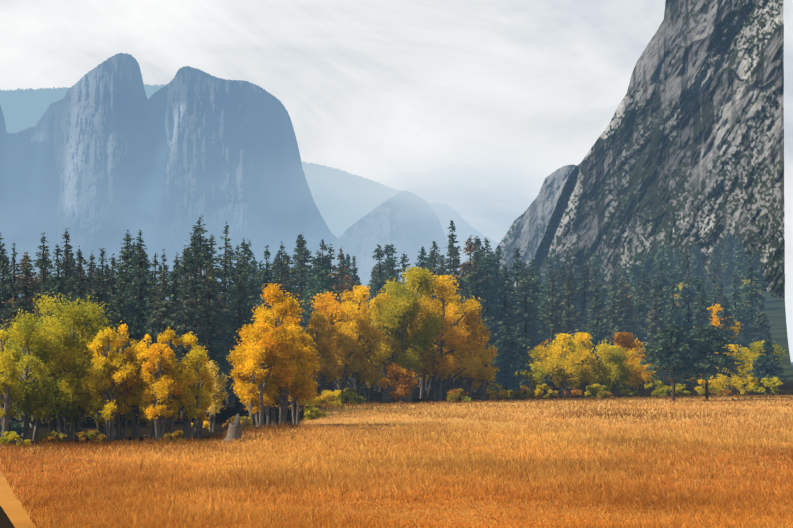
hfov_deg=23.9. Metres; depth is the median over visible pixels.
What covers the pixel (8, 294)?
pine
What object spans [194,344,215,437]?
cottonwood
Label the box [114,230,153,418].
pine
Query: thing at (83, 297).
pine
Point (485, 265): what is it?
pine
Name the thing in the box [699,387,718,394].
shrub
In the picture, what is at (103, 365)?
cottonwood
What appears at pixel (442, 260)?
pine
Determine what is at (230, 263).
pine
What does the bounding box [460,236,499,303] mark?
pine
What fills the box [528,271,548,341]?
pine
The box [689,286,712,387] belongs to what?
pine
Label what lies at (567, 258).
pine
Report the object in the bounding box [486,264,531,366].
pine
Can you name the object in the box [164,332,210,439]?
cottonwood
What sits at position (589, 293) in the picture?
pine
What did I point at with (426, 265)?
pine
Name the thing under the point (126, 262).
pine
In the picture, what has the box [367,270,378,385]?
pine
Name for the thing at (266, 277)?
pine
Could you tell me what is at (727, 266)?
talus pine
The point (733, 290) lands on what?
pine
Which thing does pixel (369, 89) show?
sky
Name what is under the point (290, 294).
pine
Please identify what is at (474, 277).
pine
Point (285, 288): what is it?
pine
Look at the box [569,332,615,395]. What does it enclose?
cottonwood
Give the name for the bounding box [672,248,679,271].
talus pine
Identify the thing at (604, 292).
talus pine
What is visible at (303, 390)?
cottonwood
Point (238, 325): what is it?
pine
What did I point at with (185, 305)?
pine
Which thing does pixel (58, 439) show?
shrub
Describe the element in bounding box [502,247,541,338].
pine
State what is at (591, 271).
talus pine
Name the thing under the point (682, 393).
shrub
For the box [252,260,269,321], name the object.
pine
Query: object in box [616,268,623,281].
talus pine
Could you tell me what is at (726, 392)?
shrub
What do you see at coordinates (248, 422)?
bush
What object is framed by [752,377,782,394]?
bush
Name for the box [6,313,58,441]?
cottonwood
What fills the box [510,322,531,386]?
pine
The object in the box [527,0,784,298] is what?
mountain cliff
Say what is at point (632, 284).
talus pine
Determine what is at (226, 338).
pine
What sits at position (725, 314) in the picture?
pine
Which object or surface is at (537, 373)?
cottonwood
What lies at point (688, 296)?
pine
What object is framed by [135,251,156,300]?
pine
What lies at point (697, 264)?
talus pine
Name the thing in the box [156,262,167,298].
pine
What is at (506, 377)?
pine
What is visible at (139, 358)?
cottonwood
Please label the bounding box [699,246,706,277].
talus pine
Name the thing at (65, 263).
pine
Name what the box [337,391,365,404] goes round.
bush
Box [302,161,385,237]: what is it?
mountain ridge
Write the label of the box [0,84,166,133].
mountain ridge
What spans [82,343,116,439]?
cottonwood
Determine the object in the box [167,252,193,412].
pine
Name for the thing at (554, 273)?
talus pine
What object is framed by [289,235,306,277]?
pine
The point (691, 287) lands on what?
pine
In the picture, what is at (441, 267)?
pine
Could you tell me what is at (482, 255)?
pine
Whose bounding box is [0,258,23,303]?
pine
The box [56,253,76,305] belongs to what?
pine
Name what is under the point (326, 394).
bush
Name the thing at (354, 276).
pine
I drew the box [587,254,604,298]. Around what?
talus pine
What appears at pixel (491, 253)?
pine
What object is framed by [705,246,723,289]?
talus pine
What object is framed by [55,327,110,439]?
cottonwood
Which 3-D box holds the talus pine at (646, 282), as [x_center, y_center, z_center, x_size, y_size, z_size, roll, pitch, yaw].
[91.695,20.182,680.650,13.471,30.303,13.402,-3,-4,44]
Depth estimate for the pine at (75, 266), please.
163.00 m
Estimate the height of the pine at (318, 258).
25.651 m
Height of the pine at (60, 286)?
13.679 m
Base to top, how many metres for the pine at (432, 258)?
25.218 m
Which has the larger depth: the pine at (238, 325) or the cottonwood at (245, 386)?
the pine at (238, 325)
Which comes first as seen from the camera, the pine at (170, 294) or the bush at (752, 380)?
the pine at (170, 294)
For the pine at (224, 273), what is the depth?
177.90 m
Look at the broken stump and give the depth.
104.25 m
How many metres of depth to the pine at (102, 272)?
150.25 m
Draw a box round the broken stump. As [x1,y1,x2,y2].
[223,413,246,441]
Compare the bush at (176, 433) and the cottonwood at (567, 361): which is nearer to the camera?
the bush at (176, 433)
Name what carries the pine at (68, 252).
on the meadow
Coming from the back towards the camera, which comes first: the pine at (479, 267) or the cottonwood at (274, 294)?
the pine at (479, 267)
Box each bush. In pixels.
[0,431,31,445]
[76,429,106,442]
[163,430,183,441]
[191,416,208,430]
[240,416,252,429]
[303,407,326,419]
[309,389,340,407]
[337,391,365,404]
[446,388,470,402]
[479,382,508,398]
[534,383,558,397]
[584,384,606,397]
[644,380,671,396]
[689,373,713,393]
[740,375,758,394]
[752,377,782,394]
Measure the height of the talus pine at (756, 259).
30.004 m
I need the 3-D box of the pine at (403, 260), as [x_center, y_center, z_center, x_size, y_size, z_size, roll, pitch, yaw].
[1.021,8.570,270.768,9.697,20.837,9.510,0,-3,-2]
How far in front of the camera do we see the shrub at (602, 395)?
235.57 m
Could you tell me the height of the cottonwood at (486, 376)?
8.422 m
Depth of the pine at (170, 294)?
147.98 m
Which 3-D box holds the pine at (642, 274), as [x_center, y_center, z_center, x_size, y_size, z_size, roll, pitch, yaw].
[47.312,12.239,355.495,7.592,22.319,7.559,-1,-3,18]
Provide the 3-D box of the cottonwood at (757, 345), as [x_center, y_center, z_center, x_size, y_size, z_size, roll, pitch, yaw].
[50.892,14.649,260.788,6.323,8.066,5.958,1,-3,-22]
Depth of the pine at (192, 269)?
167.68 m
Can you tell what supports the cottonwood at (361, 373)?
on the meadow
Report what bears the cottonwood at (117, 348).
on the meadow
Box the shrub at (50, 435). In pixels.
[40,431,66,442]
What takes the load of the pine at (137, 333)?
on the meadow
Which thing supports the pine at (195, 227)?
on the meadow
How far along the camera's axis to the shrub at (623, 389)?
259.48 m
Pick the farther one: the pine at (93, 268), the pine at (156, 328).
the pine at (93, 268)
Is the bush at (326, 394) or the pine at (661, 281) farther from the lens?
the pine at (661, 281)
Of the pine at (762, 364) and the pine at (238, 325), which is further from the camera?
the pine at (762, 364)
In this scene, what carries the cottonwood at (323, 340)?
on the meadow
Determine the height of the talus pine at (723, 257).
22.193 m
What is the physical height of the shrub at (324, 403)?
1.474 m
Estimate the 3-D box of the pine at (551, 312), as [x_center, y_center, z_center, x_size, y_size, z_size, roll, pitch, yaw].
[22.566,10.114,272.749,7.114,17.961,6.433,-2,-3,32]
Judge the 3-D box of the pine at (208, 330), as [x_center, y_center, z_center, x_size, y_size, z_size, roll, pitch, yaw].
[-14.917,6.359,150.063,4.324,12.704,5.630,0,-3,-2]
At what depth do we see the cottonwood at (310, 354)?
133.05 m
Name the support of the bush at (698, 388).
on the meadow
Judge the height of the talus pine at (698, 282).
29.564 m
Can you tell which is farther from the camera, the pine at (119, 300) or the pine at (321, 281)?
the pine at (321, 281)
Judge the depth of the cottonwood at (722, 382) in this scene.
258.15 m
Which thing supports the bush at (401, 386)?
on the meadow
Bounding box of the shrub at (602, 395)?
[597,391,614,398]
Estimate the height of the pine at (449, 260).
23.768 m
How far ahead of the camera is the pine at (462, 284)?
268.71 m
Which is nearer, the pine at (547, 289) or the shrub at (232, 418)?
the shrub at (232, 418)
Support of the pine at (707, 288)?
on the meadow
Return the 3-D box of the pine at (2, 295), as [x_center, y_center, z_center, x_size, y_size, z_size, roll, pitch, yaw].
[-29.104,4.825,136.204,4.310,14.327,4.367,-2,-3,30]
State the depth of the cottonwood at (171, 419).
106.61 m
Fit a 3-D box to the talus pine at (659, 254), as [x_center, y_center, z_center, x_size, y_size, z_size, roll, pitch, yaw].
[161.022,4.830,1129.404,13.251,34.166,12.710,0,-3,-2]
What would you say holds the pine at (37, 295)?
on the meadow
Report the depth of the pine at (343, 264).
314.01 m
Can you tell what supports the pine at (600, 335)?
on the meadow
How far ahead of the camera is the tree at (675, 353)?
211.12 m
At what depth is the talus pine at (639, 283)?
766.17 m
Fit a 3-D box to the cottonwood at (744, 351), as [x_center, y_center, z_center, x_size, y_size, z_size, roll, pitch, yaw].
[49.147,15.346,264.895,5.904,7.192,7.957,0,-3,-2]
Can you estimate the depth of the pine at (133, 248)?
182.33 m
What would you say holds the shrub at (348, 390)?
on the meadow
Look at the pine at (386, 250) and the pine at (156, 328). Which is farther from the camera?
the pine at (386, 250)
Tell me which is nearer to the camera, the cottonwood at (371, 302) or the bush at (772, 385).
the cottonwood at (371, 302)
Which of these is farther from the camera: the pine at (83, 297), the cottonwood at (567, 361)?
the cottonwood at (567, 361)
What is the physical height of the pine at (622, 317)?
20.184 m
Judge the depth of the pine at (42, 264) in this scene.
149.18 m
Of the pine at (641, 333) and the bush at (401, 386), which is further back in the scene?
the pine at (641, 333)
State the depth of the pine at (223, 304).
171.11 m
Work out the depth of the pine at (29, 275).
133.42 m
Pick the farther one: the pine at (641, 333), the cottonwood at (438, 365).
the pine at (641, 333)
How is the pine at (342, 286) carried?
on the meadow
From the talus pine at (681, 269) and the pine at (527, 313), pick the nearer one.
the pine at (527, 313)
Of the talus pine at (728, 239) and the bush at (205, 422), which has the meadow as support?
the bush at (205, 422)
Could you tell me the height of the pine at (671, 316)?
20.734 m
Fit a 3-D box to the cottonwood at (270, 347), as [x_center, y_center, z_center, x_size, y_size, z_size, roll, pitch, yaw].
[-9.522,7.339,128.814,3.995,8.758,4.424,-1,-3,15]
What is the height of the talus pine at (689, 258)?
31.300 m
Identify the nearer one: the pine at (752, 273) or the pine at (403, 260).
the pine at (403, 260)
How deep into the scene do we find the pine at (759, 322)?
337.36 m
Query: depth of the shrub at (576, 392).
255.40 m
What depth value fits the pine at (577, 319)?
350.43 m
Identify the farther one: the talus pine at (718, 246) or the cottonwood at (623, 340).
the talus pine at (718, 246)
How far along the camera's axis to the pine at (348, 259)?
427.99 m
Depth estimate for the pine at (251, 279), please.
217.33 m
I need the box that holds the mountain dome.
[305,201,458,299]
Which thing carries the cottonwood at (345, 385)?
on the meadow
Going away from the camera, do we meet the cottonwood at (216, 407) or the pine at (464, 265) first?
the cottonwood at (216, 407)
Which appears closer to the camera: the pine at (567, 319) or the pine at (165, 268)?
the pine at (165, 268)
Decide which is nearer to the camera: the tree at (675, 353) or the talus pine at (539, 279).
the tree at (675, 353)
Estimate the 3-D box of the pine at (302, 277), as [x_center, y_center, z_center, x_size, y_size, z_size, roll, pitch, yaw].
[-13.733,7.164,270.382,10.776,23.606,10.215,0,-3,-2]
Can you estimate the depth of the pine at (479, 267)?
294.44 m
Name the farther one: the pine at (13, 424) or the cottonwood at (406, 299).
the cottonwood at (406, 299)
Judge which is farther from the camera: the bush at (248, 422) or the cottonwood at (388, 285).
the cottonwood at (388, 285)
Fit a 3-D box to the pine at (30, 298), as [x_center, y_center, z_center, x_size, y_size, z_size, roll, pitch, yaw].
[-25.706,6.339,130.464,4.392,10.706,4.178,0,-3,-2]
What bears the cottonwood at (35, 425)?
on the meadow
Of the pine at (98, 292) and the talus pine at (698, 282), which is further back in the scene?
the talus pine at (698, 282)
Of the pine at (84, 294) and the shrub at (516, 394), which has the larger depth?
the shrub at (516, 394)
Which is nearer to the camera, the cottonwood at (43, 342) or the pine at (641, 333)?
the cottonwood at (43, 342)
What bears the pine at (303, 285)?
on the meadow
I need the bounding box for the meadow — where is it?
[0,362,792,527]
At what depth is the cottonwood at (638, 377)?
254.55 m
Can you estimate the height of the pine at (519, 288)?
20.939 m
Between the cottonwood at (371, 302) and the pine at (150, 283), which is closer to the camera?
the pine at (150, 283)
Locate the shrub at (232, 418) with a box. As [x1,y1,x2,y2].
[221,415,240,426]
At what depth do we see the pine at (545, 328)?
337.94 m
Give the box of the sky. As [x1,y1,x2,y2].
[0,0,792,361]
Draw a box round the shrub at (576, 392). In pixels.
[564,389,584,395]
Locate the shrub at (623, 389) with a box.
[618,381,637,394]
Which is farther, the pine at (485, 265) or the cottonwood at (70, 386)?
the pine at (485, 265)
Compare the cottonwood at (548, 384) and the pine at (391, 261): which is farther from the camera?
the pine at (391, 261)
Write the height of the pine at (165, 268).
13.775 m
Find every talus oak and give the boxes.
[674,281,687,297]
[739,275,761,305]
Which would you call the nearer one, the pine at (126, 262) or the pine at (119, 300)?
the pine at (119, 300)
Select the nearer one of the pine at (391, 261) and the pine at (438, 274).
the pine at (438, 274)
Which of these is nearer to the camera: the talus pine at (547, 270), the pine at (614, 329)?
the pine at (614, 329)
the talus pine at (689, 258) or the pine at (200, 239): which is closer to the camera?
the pine at (200, 239)
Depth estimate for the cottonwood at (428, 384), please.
231.59 m
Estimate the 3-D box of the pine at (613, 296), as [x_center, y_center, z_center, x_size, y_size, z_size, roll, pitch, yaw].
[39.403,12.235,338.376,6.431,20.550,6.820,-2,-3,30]
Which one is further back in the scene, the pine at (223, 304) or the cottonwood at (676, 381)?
the cottonwood at (676, 381)
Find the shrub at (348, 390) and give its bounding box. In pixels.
[332,388,356,401]
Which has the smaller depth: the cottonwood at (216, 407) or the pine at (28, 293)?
the cottonwood at (216, 407)
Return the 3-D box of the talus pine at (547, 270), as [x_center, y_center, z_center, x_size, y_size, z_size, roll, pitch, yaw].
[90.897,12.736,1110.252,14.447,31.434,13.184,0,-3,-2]
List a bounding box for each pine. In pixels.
[0,232,12,340]
[0,243,21,420]
[0,243,24,343]
[0,256,48,410]
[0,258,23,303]
[0,277,16,324]
[0,400,24,443]
[1,252,50,330]
[21,279,41,425]
[28,272,45,421]
[29,232,57,420]
[35,250,52,413]
[37,244,70,423]
[47,228,83,304]
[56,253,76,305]
[60,249,73,297]
[62,246,106,424]
[70,277,87,422]
[71,251,81,291]
[82,267,123,423]
[84,251,104,299]
[84,266,94,419]
[84,273,95,422]
[90,248,123,333]
[90,270,115,337]
[105,230,135,416]
[106,264,138,422]
[107,253,127,324]
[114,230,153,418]
[118,238,137,282]
[122,248,153,418]
[122,297,141,419]
[123,243,152,301]
[126,301,146,422]
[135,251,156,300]
[135,253,161,345]
[142,272,191,419]
[143,249,182,343]
[152,266,196,381]
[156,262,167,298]
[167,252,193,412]
[168,225,219,298]
[170,273,211,421]
[172,240,197,314]
[175,237,228,378]
[178,246,213,412]
[181,216,226,369]
[182,242,237,345]
[194,264,235,417]
[199,259,235,399]
[202,235,237,365]
[215,221,235,408]
[219,257,256,411]
[220,245,255,408]
[220,247,239,403]
[231,239,263,322]
[232,238,257,403]
[249,257,263,299]
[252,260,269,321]
[254,245,276,317]
[255,269,264,308]
[269,256,280,282]
[269,281,297,328]
[272,241,293,393]
[272,255,320,401]
[273,253,307,333]
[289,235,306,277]
[291,232,313,317]
[291,246,314,293]
[296,268,315,325]
[300,239,344,330]
[304,262,321,391]
[306,244,345,391]
[311,250,326,280]
[326,246,356,390]
[336,257,353,294]
[346,254,359,380]
[347,256,366,389]
[365,244,397,305]
[367,244,387,391]
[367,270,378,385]
[374,268,393,394]
[377,262,396,292]
[381,243,400,293]
[395,254,412,291]
[414,246,436,386]
[415,279,450,392]
[423,263,431,387]
[424,241,441,388]
[426,266,432,389]
[434,261,449,292]
[435,239,463,388]
[435,269,444,392]
[436,255,447,274]
[443,220,462,386]
[447,248,473,388]
[452,235,478,379]
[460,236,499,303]
[460,250,502,391]
[468,238,499,352]
[471,264,496,381]
[473,238,503,384]
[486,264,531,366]
[488,251,514,285]
[489,246,506,386]
[489,314,523,397]
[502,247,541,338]
[510,262,546,352]
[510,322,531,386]
[514,274,540,386]
[516,259,550,345]
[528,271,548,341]
[533,267,544,303]
[536,292,550,313]
[537,272,568,393]
[538,265,557,332]
[539,301,555,344]
[543,259,556,286]
[546,270,556,296]
[549,249,579,333]
[550,264,575,336]
[552,255,559,277]
[554,277,581,389]
[555,269,587,334]
[572,264,583,286]
[576,263,602,331]
[579,282,616,388]
[581,268,605,334]
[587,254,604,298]
[589,267,599,287]
[599,299,620,387]
[600,275,628,385]
[601,287,608,311]
[603,282,615,308]
[607,273,619,303]
[607,279,638,385]
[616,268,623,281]
[618,269,629,297]
[618,281,642,341]
[627,255,644,284]
[628,272,636,298]
[629,270,658,325]
[630,281,646,325]
[630,288,652,344]
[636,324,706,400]
[642,254,652,279]
[642,278,652,302]
[643,285,670,386]
[644,262,668,379]
[645,257,677,382]
[653,244,666,264]
[660,272,686,385]
[662,245,676,293]
[667,273,678,296]
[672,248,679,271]
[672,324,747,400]
[674,252,689,293]
[674,285,691,338]
[677,268,697,386]
[687,275,698,319]
[688,244,702,276]
[689,244,707,285]
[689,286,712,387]
[691,276,714,380]
[694,277,700,296]
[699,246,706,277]
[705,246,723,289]
[706,283,712,377]
[707,261,731,312]
[712,242,721,268]
[714,282,742,355]
[714,296,739,370]
[720,232,733,261]
[720,244,734,285]
[720,252,731,285]
[723,293,740,350]
[728,270,747,341]
[730,273,754,352]
[732,236,746,270]
[734,243,747,286]
[736,256,771,349]
[745,339,786,393]
[748,303,775,385]
[749,250,768,290]
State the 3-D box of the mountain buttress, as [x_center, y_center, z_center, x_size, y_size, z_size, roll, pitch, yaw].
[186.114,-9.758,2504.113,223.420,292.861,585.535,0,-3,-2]
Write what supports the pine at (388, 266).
on the meadow
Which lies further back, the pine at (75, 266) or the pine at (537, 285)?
the pine at (537, 285)
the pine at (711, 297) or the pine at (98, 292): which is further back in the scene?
the pine at (711, 297)
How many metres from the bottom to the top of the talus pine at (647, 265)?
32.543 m
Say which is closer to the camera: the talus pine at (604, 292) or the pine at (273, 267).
the pine at (273, 267)
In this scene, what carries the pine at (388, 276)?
on the meadow
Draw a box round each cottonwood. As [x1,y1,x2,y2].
[0,292,125,436]
[0,329,24,437]
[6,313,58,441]
[7,337,53,440]
[44,302,92,439]
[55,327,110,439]
[81,327,137,440]
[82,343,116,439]
[86,320,143,439]
[122,339,146,438]
[130,334,169,439]
[137,332,186,439]
[148,327,185,433]
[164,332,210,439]
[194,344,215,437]
[202,360,228,431]
[226,308,289,426]
[227,326,268,426]
[229,283,304,425]
[263,299,319,425]
[288,324,320,424]
[302,291,369,391]
[304,313,343,394]
[327,303,371,399]
[330,284,392,398]
[357,290,411,401]
[363,297,383,398]
[365,266,444,400]
[370,277,409,398]
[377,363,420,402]
[397,275,488,399]
[404,284,450,398]
[428,289,464,390]
[444,296,490,397]
[472,341,499,399]
[513,347,547,390]
[529,339,550,392]
[535,333,589,396]
[549,338,590,389]
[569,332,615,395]
[592,345,632,395]
[610,332,648,389]
[623,348,665,395]
[663,371,690,386]
[693,304,741,381]
[702,344,753,394]
[737,347,759,390]
[743,340,786,393]
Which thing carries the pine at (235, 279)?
on the meadow
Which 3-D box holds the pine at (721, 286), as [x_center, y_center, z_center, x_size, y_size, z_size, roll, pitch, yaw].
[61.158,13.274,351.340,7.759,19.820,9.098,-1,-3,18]
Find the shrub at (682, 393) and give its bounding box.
[669,383,689,395]
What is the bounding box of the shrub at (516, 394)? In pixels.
[510,390,542,398]
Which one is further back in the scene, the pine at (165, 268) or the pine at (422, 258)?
the pine at (422, 258)
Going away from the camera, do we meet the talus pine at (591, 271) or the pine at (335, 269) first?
the pine at (335, 269)
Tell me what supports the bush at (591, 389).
on the meadow
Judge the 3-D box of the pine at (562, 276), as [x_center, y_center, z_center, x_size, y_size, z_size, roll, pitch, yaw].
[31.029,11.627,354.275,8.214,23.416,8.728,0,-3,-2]
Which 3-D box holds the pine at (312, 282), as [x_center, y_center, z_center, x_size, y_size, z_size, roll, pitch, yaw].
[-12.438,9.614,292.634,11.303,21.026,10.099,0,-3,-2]
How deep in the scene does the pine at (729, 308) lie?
357.37 m
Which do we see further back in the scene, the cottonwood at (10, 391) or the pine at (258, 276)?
the pine at (258, 276)
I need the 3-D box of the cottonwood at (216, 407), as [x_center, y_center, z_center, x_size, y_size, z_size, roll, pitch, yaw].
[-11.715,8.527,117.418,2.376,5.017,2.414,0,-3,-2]
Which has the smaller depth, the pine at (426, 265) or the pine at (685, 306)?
the pine at (426, 265)
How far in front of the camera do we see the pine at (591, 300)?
345.24 m
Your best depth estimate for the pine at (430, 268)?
300.39 m
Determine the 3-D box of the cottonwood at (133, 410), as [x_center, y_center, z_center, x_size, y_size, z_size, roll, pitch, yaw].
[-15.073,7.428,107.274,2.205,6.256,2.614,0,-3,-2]
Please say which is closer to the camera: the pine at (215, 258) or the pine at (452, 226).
the pine at (215, 258)
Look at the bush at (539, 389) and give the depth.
247.20 m
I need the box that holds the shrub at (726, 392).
[715,389,732,395]
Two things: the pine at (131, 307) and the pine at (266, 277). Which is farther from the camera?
the pine at (266, 277)
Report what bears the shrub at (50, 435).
on the meadow
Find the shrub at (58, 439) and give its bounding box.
[50,436,66,442]
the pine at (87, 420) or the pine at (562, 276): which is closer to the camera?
the pine at (87, 420)
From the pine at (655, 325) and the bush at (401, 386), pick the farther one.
the pine at (655, 325)
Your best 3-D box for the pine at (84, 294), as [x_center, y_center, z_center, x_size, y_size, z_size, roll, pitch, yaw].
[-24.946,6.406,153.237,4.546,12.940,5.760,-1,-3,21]
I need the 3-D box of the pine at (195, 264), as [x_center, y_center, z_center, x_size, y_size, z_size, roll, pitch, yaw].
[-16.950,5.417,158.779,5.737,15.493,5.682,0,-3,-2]
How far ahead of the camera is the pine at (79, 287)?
135.10 m
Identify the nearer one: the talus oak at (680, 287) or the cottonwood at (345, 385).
the cottonwood at (345, 385)
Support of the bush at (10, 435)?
on the meadow
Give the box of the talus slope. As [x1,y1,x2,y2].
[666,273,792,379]
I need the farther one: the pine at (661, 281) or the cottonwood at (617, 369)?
the pine at (661, 281)
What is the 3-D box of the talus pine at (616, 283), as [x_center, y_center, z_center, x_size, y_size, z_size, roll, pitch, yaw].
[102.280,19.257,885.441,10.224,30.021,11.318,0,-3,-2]
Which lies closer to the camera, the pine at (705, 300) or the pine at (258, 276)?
the pine at (258, 276)
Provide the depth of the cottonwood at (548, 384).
277.98 m
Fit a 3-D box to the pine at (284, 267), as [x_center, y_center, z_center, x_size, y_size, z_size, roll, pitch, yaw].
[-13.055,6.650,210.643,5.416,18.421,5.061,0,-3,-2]
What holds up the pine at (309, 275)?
on the meadow
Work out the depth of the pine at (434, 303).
269.79 m
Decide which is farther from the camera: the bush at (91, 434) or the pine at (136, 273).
the pine at (136, 273)
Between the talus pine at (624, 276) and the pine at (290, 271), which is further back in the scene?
the talus pine at (624, 276)
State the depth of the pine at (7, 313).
132.96 m
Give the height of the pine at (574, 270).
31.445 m
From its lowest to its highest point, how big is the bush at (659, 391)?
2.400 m
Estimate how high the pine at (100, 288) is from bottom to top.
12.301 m
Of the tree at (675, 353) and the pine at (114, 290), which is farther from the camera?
the tree at (675, 353)
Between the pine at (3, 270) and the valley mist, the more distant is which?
the valley mist
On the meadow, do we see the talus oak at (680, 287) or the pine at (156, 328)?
the pine at (156, 328)
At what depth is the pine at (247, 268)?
198.25 m
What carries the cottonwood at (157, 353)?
on the meadow
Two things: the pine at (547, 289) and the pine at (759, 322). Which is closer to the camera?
the pine at (759, 322)
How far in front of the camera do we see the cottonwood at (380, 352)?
221.10 m
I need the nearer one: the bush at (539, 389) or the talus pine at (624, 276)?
the bush at (539, 389)
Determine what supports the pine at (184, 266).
on the meadow
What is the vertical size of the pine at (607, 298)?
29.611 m
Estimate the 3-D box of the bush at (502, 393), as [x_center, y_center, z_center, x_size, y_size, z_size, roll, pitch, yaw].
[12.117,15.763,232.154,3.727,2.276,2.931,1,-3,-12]
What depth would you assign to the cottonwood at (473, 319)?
225.30 m
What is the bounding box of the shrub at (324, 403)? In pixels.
[317,394,332,406]
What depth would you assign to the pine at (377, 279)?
287.43 m
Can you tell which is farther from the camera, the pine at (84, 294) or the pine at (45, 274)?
the pine at (45, 274)
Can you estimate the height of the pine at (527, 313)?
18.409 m
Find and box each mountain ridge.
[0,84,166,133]
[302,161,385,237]
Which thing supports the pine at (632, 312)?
on the meadow
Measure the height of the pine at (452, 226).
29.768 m
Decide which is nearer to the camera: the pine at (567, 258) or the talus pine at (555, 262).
the pine at (567, 258)
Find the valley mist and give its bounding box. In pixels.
[375,156,545,275]
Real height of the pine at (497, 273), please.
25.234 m
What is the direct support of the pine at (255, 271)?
on the meadow
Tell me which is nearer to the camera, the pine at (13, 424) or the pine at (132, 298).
the pine at (13, 424)
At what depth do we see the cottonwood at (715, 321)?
312.67 m
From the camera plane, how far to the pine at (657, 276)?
466.43 m
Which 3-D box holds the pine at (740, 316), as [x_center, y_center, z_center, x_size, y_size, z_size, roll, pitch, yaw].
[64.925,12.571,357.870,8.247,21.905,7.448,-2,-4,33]
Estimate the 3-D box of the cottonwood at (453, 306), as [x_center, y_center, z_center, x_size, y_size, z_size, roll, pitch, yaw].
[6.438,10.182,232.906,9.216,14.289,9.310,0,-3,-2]
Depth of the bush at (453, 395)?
210.60 m
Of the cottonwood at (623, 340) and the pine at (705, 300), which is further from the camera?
the pine at (705, 300)
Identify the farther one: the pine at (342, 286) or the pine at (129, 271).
the pine at (342, 286)
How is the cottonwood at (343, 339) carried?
on the meadow
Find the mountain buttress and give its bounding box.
[491,164,576,286]
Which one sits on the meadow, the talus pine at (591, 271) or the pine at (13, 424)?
the pine at (13, 424)

